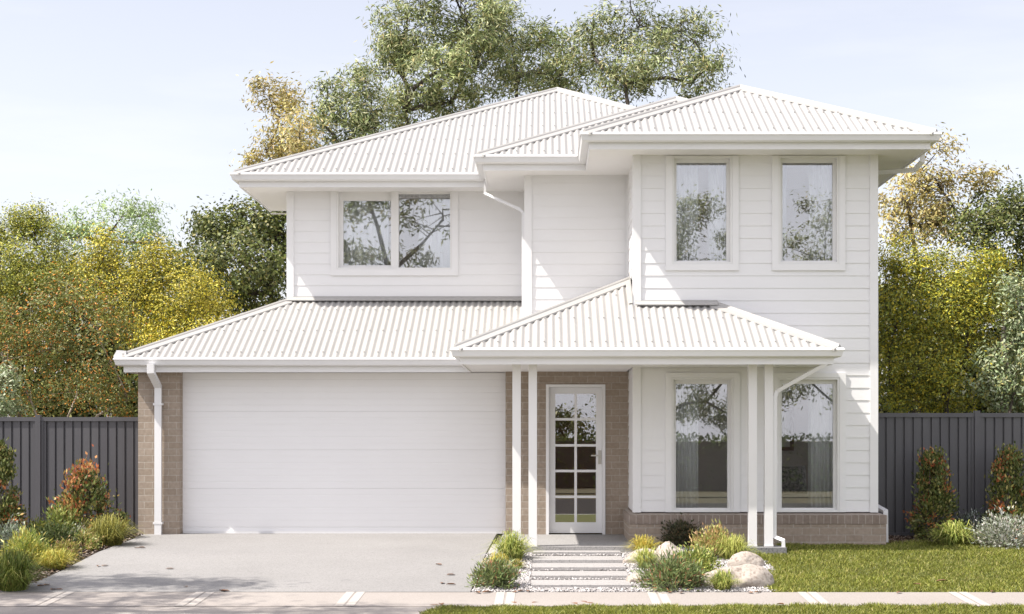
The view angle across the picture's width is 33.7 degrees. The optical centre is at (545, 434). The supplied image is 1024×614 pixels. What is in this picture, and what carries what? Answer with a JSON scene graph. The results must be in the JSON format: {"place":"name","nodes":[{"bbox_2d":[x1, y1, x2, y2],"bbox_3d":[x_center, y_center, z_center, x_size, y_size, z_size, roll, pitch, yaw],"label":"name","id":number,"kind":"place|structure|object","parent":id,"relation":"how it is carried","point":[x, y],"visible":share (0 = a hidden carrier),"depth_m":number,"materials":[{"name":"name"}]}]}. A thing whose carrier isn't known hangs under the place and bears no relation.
{"place":"outdoors","nodes":[
{"label":"outdoors","id":0,"kind":"place"},
{"bbox_2d":[0,533,496,591],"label":"driveway","id":1,"kind":"structure","parent":0,"point":[306,562],"depth_m":22.04,"materials":[{"name":"concrete"}]},
{"bbox_2d":[0,533,989,606],"bbox_3d":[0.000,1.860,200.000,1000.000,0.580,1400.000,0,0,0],"label":"ground","id":2,"kind":"structure","parent":0,"point":[275,606],"depth_m":18.90,"materials":[{"name":"grey concrete"}]},
{"bbox_2d":[0,360,36,416],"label":"grey shrub","id":3,"kind":"object","parent":2,"relation":"on","point":[8,406],"visible":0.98,"depth_m":27.99,"materials":[{"name":"green plant"}]},
{"bbox_2d":[0,192,105,416],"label":"wattle tree","id":4,"kind":"object","parent":2,"relation":"on","point":[29,219],"visible":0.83,"depth_m":32.64,"materials":[{"name":"green plant"}]},
{"bbox_2d":[0,533,142,590],"bbox_3d":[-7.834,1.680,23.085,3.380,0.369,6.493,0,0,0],"label":"bark mulch","id":5,"kind":"object","parent":2,"relation":"on","point":[46,573],"visible":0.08,"depth_m":22.84,"materials":[{"name":"brown wood"}]},
{"bbox_2d":[0,437,29,543],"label":"lilly pilly","id":6,"kind":"object","parent":5,"relation":"on","point":[9,500],"visible":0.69,"depth_m":24.10,"materials":[{"name":"green plant"}]},
{"bbox_2d":[0,513,31,550],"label":"silver shrub","id":7,"kind":"object","parent":5,"relation":"on","point":[6,532],"visible":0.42,"depth_m":23.33,"materials":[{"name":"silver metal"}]},
{"bbox_2d":[0,547,55,591],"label":"grass tuft","id":8,"kind":"object","parent":5,"relation":"on","point":[16,574],"visible":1,"depth_m":19.85,"materials":[{"name":"green plant"}]},
{"bbox_2d":[0,520,64,566],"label":"tipped shrub","id":9,"kind":"object","parent":5,"relation":"on","point":[30,546],"visible":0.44,"depth_m":21.88,"materials":[{"name":"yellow plant"}]},
{"bbox_2d":[25,515,51,541],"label":"green shrub","id":10,"kind":"object","parent":5,"relation":"on","point":[37,523],"visible":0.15,"depth_m":24.25,"materials":[{"name":"green plant"}]},
{"bbox_2d":[31,516,84,551],"bbox_3d":[-6.801,1.376,23.306,0.810,0.536,0.818,0,0,0],"label":"dark shrub","id":11,"kind":"object","parent":5,"relation":"on","point":[48,535],"visible":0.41,"depth_m":23.18,"materials":[{"name":"green plant"}]},
{"bbox_2d":[31,548,84,569],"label":"grass tuft","id":12,"kind":"object","parent":5,"relation":"on","point":[58,560],"visible":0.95,"depth_m":21.63,"materials":[{"name":"yellow plant"}]},
{"bbox_2d":[41,496,85,531],"bbox_3d":[-7.079,1.254,24.898,1.001,0.706,0.996,0,0,-28],"label":"green shrub","id":13,"kind":"object","parent":5,"relation":"on","point":[58,514],"visible":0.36,"depth_m":24.80,"materials":[{"name":"green plant"}]},
{"bbox_2d":[0,415,137,532],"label":"metal fence","id":14,"kind":"object","parent":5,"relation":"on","point":[49,451],"visible":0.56,"depth_m":26.75,"materials":[{"name":"grey metal"}]},
{"bbox_2d":[51,535,86,558],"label":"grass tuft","id":15,"kind":"object","parent":5,"relation":"on","point":[65,545],"visible":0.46,"depth_m":22.66,"materials":[{"name":"green plant"}]},
{"bbox_2d":[65,521,92,535],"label":"silver shrub","id":16,"kind":"object","parent":5,"relation":"on","point":[82,525],"visible":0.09,"depth_m":24.20,"materials":[{"name":"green plant"}]},
{"bbox_2d":[48,444,125,529],"bbox_3d":[-6.888,0.861,25.270,1.212,1.458,1.150,0,0,0],"label":"lilly pilly","id":17,"kind":"object","parent":5,"relation":"on","point":[90,490],"visible":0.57,"depth_m":25.17,"materials":[{"name":"green plant"}]},
{"bbox_2d":[70,528,104,551],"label":"tipped shrub","id":18,"kind":"object","parent":5,"relation":"on","point":[89,542],"visible":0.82,"depth_m":23.61,"materials":[{"name":"green plant"}]},
{"bbox_2d":[75,512,149,545],"bbox_3d":[-6.285,1.352,24.285,1.421,0.476,1.370,0,0,33],"label":"grass tuft","id":19,"kind":"object","parent":5,"relation":"on","point":[113,532],"visible":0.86,"depth_m":24.16,"materials":[{"name":"green plant"}]},
{"bbox_2d":[113,509,130,532],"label":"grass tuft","id":20,"kind":"object","parent":5,"relation":"on","point":[121,514],"visible":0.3,"depth_m":26.10,"materials":[{"name":"green plant"}]},
{"bbox_2d":[0,256,158,416],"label":"tree","id":21,"kind":"object","parent":2,"relation":"on","point":[96,383],"visible":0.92,"depth_m":28.99,"materials":[{"name":"green plant"}]},
{"bbox_2d":[26,188,185,414],"bbox_3d":[-10.471,-2.176,40.417,4.176,7.478,2.816,0,0,0],"label":"feathery tree","id":22,"kind":"object","parent":2,"relation":"on","point":[131,213],"visible":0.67,"depth_m":39.92,"materials":[{"name":"green plant"}]},
{"bbox_2d":[0,238,230,416],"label":"evergreen tree","id":23,"kind":"object","parent":2,"relation":"on","point":[120,372],"visible":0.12,"depth_m":37.36,"materials":[{"name":"green plant"}]},
{"bbox_2d":[39,216,249,378],"bbox_3d":[-7.387,-1.288,31.849,4.091,5.700,2.633,0,0,25],"label":"wattle tree","id":24,"kind":"object","parent":2,"relation":"on","point":[195,286],"visible":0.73,"depth_m":31.71,"materials":[{"name":"yellow plant"}]},
{"bbox_2d":[122,281,246,349],"bbox_3d":[-6.585,-0.649,31.028,2.359,4.424,1.995,0,0,26],"label":"wattle tree","id":25,"kind":"object","parent":2,"relation":"on","point":[209,320],"visible":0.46,"depth_m":30.92,"materials":[{"name":"yellow plant"}]},
{"bbox_2d":[0,607,434,613],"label":"driveway crossover","id":26,"kind":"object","parent":2,"relation":"on","point":[209,610],"visible":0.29,"depth_m":18.26,"materials":[{"name":"concrete"}]},
{"bbox_2d":[169,190,286,316],"bbox_3d":[-6.574,-1.913,34.872,3.653,6.949,3.223,0,0,33],"label":"round tree","id":27,"kind":"object","parent":2,"relation":"on","point":[267,277],"visible":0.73,"depth_m":34.48,"materials":[{"name":"green plant"}]},
{"bbox_2d":[229,61,334,167],"bbox_3d":[-5.957,-3.645,39.864,2.466,10.413,3.577,0,0,-37],"label":"golden tree","id":28,"kind":"object","parent":2,"relation":"on","point":[282,104],"visible":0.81,"depth_m":39.83,"materials":[{"name":"yellow plant"}]},
{"bbox_2d":[283,54,404,148],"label":"gum tree","id":29,"kind":"object","parent":2,"relation":"on","point":[358,123],"visible":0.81,"depth_m":40.87,"materials":[{"name":"green plant"}]},
{"bbox_2d":[356,0,526,130],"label":"gum tree","id":30,"kind":"object","parent":2,"relation":"on","point":[406,56],"visible":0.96,"depth_m":42.61,"materials":[{"name":"green plant"}]},
{"bbox_2d":[0,592,1023,605],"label":"footpath","id":31,"kind":"structure","parent":2,"relation":"on","point":[310,598],"depth_m":19.25,"materials":[{"name":"concrete"}]},
{"bbox_2d":[27,592,990,605],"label":"footpath joints","id":32,"kind":"object","parent":31,"relation":"on","point":[499,598],"visible":0.91,"depth_m":19.23,"materials":[{"name":"grey concrete"}]},
{"bbox_2d":[113,84,941,554],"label":"house","id":33,"kind":"structure","parent":2,"relation":"on","point":[545,342],"depth_m":26.12,"materials":[{"name":"paint"}]},
{"bbox_2d":[183,373,505,534],"bbox_3d":[-3.127,0.294,26.295,5.126,2.532,0.060,0,0,0],"label":"garage door","id":34,"kind":"structure","parent":33,"relation":"in","point":[263,452],"depth_m":26.29,"materials":[{"name":"metal"}]},
{"bbox_2d":[344,201,388,264],"bbox_3d":[-3.003,-3.360,28.208,0.781,1.408,0.068,0,0,0],"label":"curtain","id":35,"kind":"object","parent":33,"relation":"hanging from","point":[366,232],"visible":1,"depth_m":28.21,"materials":[{"name":"white fabric"}]},
{"bbox_2d":[331,191,457,275],"bbox_3d":[-2.502,-3.374,28.075,2.112,1.460,0.141,0,0,0],"label":"window","id":36,"kind":"structure","parent":33,"relation":"in","point":[338,268],"depth_m":28.01,"materials":[{"name":"paint"}]},
{"bbox_2d":[419,195,449,267],"bbox_3d":[-1.822,-3.360,28.209,0.586,1.408,0.068,0,0,0],"label":"curtain","id":37,"kind":"object","parent":33,"relation":"hanging from","point":[434,232],"visible":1,"depth_m":28.21,"materials":[{"name":"white fabric"}]},
{"bbox_2d":[546,384,604,533],"bbox_3d":[0.469,0.378,26.168,0.917,2.319,0.165,0,0,0],"label":"front door","id":38,"kind":"structure","parent":33,"relation":"in","point":[552,526],"depth_m":26.20,"materials":[{"name":"paint"}]},
{"bbox_2d":[676,384,697,507],"bbox_3d":[2.036,0.188,24.569,0.380,1.973,0.068,0,0,0],"label":"curtain","id":39,"kind":"object","parent":33,"relation":"hanging from","point":[686,445],"visible":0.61,"depth_m":24.57,"materials":[{"name":"white fabric"}]},
{"bbox_2d":[676,163,697,260],"bbox_3d":[2.043,-3.202,24.568,0.361,1.596,0.067,0,0,0],"label":"curtain","id":40,"kind":"object","parent":33,"relation":"hanging from","point":[686,211],"visible":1,"depth_m":24.57,"materials":[{"name":"white fabric"}]},
{"bbox_2d":[666,156,738,270],"bbox_3d":[2.264,-3.202,24.434,1.053,1.656,0.141,0,0,0],"label":"window","id":41,"kind":"structure","parent":33,"relation":"in","point":[731,263],"depth_m":24.36,"materials":[{"name":"paint"}]},
{"bbox_2d":[665,373,739,511],"bbox_3d":[2.268,0.108,24.434,1.075,2.010,0.141,0,0,0],"label":"window","id":42,"kind":"structure","parent":33,"relation":"in","point":[732,380],"depth_m":24.36,"materials":[{"name":"paint"}]},
{"bbox_2d":[708,163,725,260],"bbox_3d":[2.516,-3.202,24.568,0.282,1.596,0.069,0,0,0],"label":"curtain","id":43,"kind":"object","parent":33,"relation":"hanging from","point":[716,211],"visible":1,"depth_m":24.57,"materials":[{"name":"white fabric"}]},
{"bbox_2d":[698,493,807,507],"bbox_3d":[3.300,1.220,27.000,2.300,0.520,2.000,0,0,0],"label":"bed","id":44,"kind":"object","parent":33,"relation":"in","point":[719,500],"visible":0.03,"depth_m":26.00,"materials":[{"name":"fabric"}]},
{"bbox_2d":[783,163,785,260],"bbox_3d":[3.432,-3.202,24.568,0.145,1.596,0.068,0,0,0],"label":"curtain","id":45,"kind":"object","parent":33,"relation":"hanging from","point":[784,211],"visible":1,"depth_m":24.55,"materials":[{"name":"white fabric"}]},
{"bbox_2d":[782,407,793,450],"bbox_3d":[3.720,-0.100,28.163,0.840,0.720,0.045,0,0,0],"label":"picture","id":46,"kind":"object","parent":33,"relation":"attached to","point":[787,428],"visible":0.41,"depth_m":28.16,"materials":[{"name":"fabric"}]},
{"bbox_2d":[772,156,844,270],"bbox_3d":[3.800,-3.202,24.434,1.056,1.656,0.141,0,0,0],"label":"window","id":47,"kind":"structure","parent":33,"relation":"in","point":[837,263],"depth_m":24.36,"materials":[{"name":"paint"}]},
{"bbox_2d":[773,373,845,511],"bbox_3d":[3.799,0.108,24.434,1.075,2.010,0.141,0,0,0],"label":"window","id":48,"kind":"structure","parent":33,"relation":"in","point":[838,380],"depth_m":24.37,"materials":[{"name":"paint"}]},
{"bbox_2d":[808,384,832,507],"bbox_3d":[4.017,0.188,24.569,0.387,1.973,0.066,0,0,0],"label":"curtain","id":49,"kind":"object","parent":33,"relation":"hanging from","point":[820,445],"visible":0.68,"depth_m":24.57,"materials":[{"name":"white fabric"}]},
{"bbox_2d":[809,163,831,260],"bbox_3d":[4.024,-3.202,24.568,0.385,1.596,0.068,0,0,0],"label":"curtain","id":50,"kind":"object","parent":33,"relation":"hanging from","point":[820,211],"visible":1,"depth_m":24.56,"materials":[{"name":"white fabric"}]},
{"bbox_2d":[472,0,601,102],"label":"gum tree","id":51,"kind":"object","parent":2,"relation":"on","point":[544,71],"visible":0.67,"depth_m":44.80,"materials":[{"name":"green plant"}]},
{"bbox_2d":[553,0,745,106],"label":"gum tree","id":52,"kind":"object","parent":2,"relation":"on","point":[640,67],"visible":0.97,"depth_m":42.95,"materials":[{"name":"green plant"}]},
{"bbox_2d":[878,122,1016,412],"bbox_3d":[8.639,-2.658,37.049,3.468,8.446,1.927,0,0,-12],"label":"golden tree","id":53,"kind":"object","parent":2,"relation":"on","point":[930,216],"visible":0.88,"depth_m":36.93,"materials":[{"name":"yellow plant"}]},
{"bbox_2d":[878,220,1023,412],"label":"wattle tree","id":54,"kind":"object","parent":2,"relation":"on","point":[928,385],"visible":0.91,"depth_m":30.10,"materials":[{"name":"green plant"}]},
{"bbox_2d":[878,254,1023,412],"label":"evergreen tree","id":55,"kind":"object","parent":2,"relation":"on","point":[975,376],"visible":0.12,"depth_m":36.90,"materials":[{"name":"green plant"}]},
{"bbox_2d":[929,168,1023,412],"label":"round tree","id":56,"kind":"object","parent":2,"relation":"on","point":[1005,219],"visible":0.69,"depth_m":35.83,"materials":[{"name":"green plant"}]},
{"bbox_2d":[952,266,1023,412],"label":"grey tree","id":57,"kind":"object","parent":2,"relation":"on","point":[1005,384],"visible":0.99,"depth_m":29.44,"materials":[{"name":"green plant"}]},
{"bbox_2d":[0,0,1023,416],"label":"sky","id":58,"kind":"structure","parent":0,"point":[112,96],"materials":[{"name":"blue"}]},
{"bbox_2d":[471,544,774,591],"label":"gravel","id":59,"kind":"structure","parent":0,"point":[526,575],"depth_m":20.14,"materials":[{"name":"grey gravel"}]},
{"bbox_2d":[464,553,524,589],"bbox_3d":[-0.600,1.629,20.233,0.788,0.462,0.764,0,0,32],"label":"grevillea","id":60,"kind":"object","parent":59,"relation":"on","point":[496,573],"visible":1,"depth_m":20.10,"materials":[{"name":"green plant"}]},
{"bbox_2d":[481,552,511,564],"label":"grass tuft","id":61,"kind":"object","parent":59,"relation":"on","point":[498,554],"visible":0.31,"depth_m":21.68,"materials":[{"name":"yellow plant"}]},
{"bbox_2d":[485,528,541,559],"bbox_3d":[-0.463,1.453,22.550,1.051,0.429,1.002,0,0,0],"label":"grass tuft","id":62,"kind":"object","parent":59,"relation":"on","point":[510,544],"visible":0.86,"depth_m":22.47,"materials":[{"name":"green plant"}]},
{"bbox_2d":[507,558,528,568],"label":"grass tuft","id":63,"kind":"object","parent":59,"relation":"on","point":[519,562],"visible":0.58,"depth_m":21.64,"materials":[{"name":"green plant"}]},
{"bbox_2d":[533,550,620,554],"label":"stepping slab","id":64,"kind":"structure","parent":59,"relation":"on","point":[583,552],"depth_m":23.03,"materials":[{"name":"concrete"}]},
{"bbox_2d":[532,556,622,562],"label":"stepping slab","id":65,"kind":"structure","parent":59,"relation":"on","point":[577,559],"depth_m":22.27,"materials":[{"name":"concrete"}]},
{"bbox_2d":[532,563,625,570],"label":"stepping slab","id":66,"kind":"structure","parent":59,"relation":"on","point":[577,566],"depth_m":21.65,"materials":[{"name":"concrete"}]},
{"bbox_2d":[532,571,627,578],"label":"stepping slab","id":67,"kind":"structure","parent":59,"relation":"on","point":[582,574],"depth_m":20.98,"materials":[{"name":"concrete"}]},
{"bbox_2d":[531,580,631,588],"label":"stepping slab","id":68,"kind":"structure","parent":59,"relation":"on","point":[579,583],"depth_m":20.27,"materials":[{"name":"concrete"}]},
{"bbox_2d":[626,573,649,583],"bbox_3d":[1.167,1.769,20.590,0.364,0.178,0.286,0,0,0],"label":"boulder","id":69,"kind":"object","parent":59,"relation":"on","point":[630,578],"visible":0.3,"depth_m":20.50,"materials":[{"name":"stone"}]},
{"bbox_2d":[613,533,663,550],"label":"grass tuft","id":70,"kind":"object","parent":59,"relation":"on","point":[642,543],"visible":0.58,"depth_m":23.06,"materials":[{"name":"yellow plant"}]},
{"bbox_2d":[623,548,655,563],"bbox_3d":[1.313,1.637,22.224,0.594,0.290,0.451,0,0,0],"label":"boulder","id":71,"kind":"object","parent":59,"relation":"on","point":[626,560],"visible":0.12,"depth_m":22.15,"materials":[{"name":"stone"}]},
{"bbox_2d":[626,545,658,567],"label":"grass tuft","id":72,"kind":"object","parent":59,"relation":"on","point":[645,550],"visible":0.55,"depth_m":21.75,"materials":[{"name":"green plant"}]},
{"bbox_2d":[631,542,709,591],"bbox_3d":[1.471,1.559,20.074,0.952,0.613,0.962,0,0,28],"label":"grevillea","id":73,"kind":"object","parent":59,"relation":"on","point":[665,573],"visible":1,"depth_m":19.99,"materials":[{"name":"green plant"}]},
{"bbox_2d":[653,541,689,565],"bbox_3d":[1.666,1.621,21.901,0.591,0.494,0.426,0,0,0],"label":"boulder","id":74,"kind":"object","parent":59,"relation":"on","point":[665,546],"visible":0.12,"depth_m":21.81,"materials":[{"name":"stone"}]},
{"bbox_2d":[656,512,704,546],"bbox_3d":[1.943,1.357,24.155,0.727,0.516,0.695,0,0,0],"label":"dark shrub","id":75,"kind":"object","parent":59,"relation":"on","point":[681,534],"visible":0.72,"depth_m":24.04,"materials":[{"name":"black plant"}]},
{"bbox_2d":[672,540,723,573],"bbox_3d":[1.907,1.545,21.107,0.712,0.483,0.822,0,0,0],"label":"green shrub","id":76,"kind":"object","parent":59,"relation":"on","point":[706,556],"visible":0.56,"depth_m":21.02,"materials":[{"name":"green plant"}]},
{"bbox_2d":[683,519,734,558],"bbox_3d":[2.260,1.396,22.806,0.864,0.564,0.791,0,0,-30],"label":"orange shrub","id":77,"kind":"object","parent":59,"relation":"on","point":[713,534],"visible":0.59,"depth_m":22.77,"materials":[{"name":"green plant"}]},
{"bbox_2d":[702,568,746,590],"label":"grass tuft","id":78,"kind":"object","parent":59,"relation":"on","point":[723,580],"visible":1,"depth_m":19.95,"materials":[{"name":"green plant"}]},
{"bbox_2d":[708,532,764,559],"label":"grass tuft","id":79,"kind":"object","parent":59,"relation":"on","point":[736,545],"visible":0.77,"depth_m":22.47,"materials":[{"name":"green plant"}]},
{"bbox_2d":[701,564,773,587],"bbox_3d":[2.287,1.750,20.413,0.963,0.404,0.641,0,0,0],"label":"boulder","id":80,"kind":"object","parent":59,"relation":"on","point":[752,575],"visible":0.47,"depth_m":20.19,"materials":[{"name":"stone"}]},
{"bbox_2d":[727,551,764,565],"bbox_3d":[2.615,1.650,21.979,0.437,0.276,0.417,0,0,32],"label":"boulder","id":81,"kind":"object","parent":59,"relation":"on","point":[742,558],"visible":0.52,"depth_m":21.87,"materials":[{"name":"stone"}]},
{"bbox_2d":[419,601,1023,613],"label":"verge grass","id":82,"kind":"structure","parent":0,"point":[835,608],"depth_m":18.11,"materials":[{"name":"green plant"}]},
{"bbox_2d":[782,466,807,493],"bbox_3d":[3.950,0.720,27.200,0.520,0.480,0.180,0,-20,0],"label":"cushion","id":83,"kind":"object","parent":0,"point":[793,479],"visible":0.78,"depth_m":27.11,"materials":[{"name":"fabric"}]},
{"bbox_2d":[752,539,1023,591],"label":"lawn","id":84,"kind":"structure","parent":0,"point":[903,573],"depth_m":21.44,"materials":[{"name":"green plant"}]},
{"bbox_2d":[914,519,983,545],"bbox_3d":[5.861,1.387,24.276,1.203,0.406,1.205,0,0,0],"label":"strap plant","id":85,"kind":"object","parent":84,"relation":"on","point":[954,534],"visible":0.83,"depth_m":24.18,"materials":[{"name":"green plant"}]},
{"bbox_2d":[965,502,1023,549],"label":"silver shrub","id":86,"kind":"object","parent":84,"relation":"on","point":[993,536],"visible":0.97,"depth_m":23.90,"materials":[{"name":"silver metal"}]},
{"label":"garden bed","id":87,"kind":"structure","parent":0,"visible":0},
{"bbox_2d":[902,445,959,540],"bbox_3d":[5.787,0.866,25.107,0.913,1.451,0.814,0,0,0],"label":"lilly pilly","id":88,"kind":"object","parent":87,"relation":"on","point":[931,485],"visible":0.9,"depth_m":25.02,"materials":[{"name":"green plant"}]},
{"bbox_2d":[877,411,1023,535],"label":"metal fence","id":89,"kind":"object","parent":87,"relation":"on","point":[968,442],"visible":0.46,"depth_m":25.75,"materials":[{"name":"grey metal"}]},
{"bbox_2d":[888,535,1015,542],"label":"bark mulch","id":90,"kind":"object","parent":87,"relation":"on","point":[900,538],"visible":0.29,"depth_m":25.17,"materials":[{"name":"brown wood"}]},
{"bbox_2d":[953,508,986,539],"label":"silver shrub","id":91,"kind":"object","parent":87,"relation":"on","point":[968,516],"visible":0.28,"depth_m":25.13,"materials":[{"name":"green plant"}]},
{"bbox_2d":[976,441,1023,538],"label":"lilly pilly","id":92,"kind":"object","parent":87,"relation":"on","point":[1007,464],"visible":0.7,"depth_m":25.00,"materials":[{"name":"green plant"}]}
]}

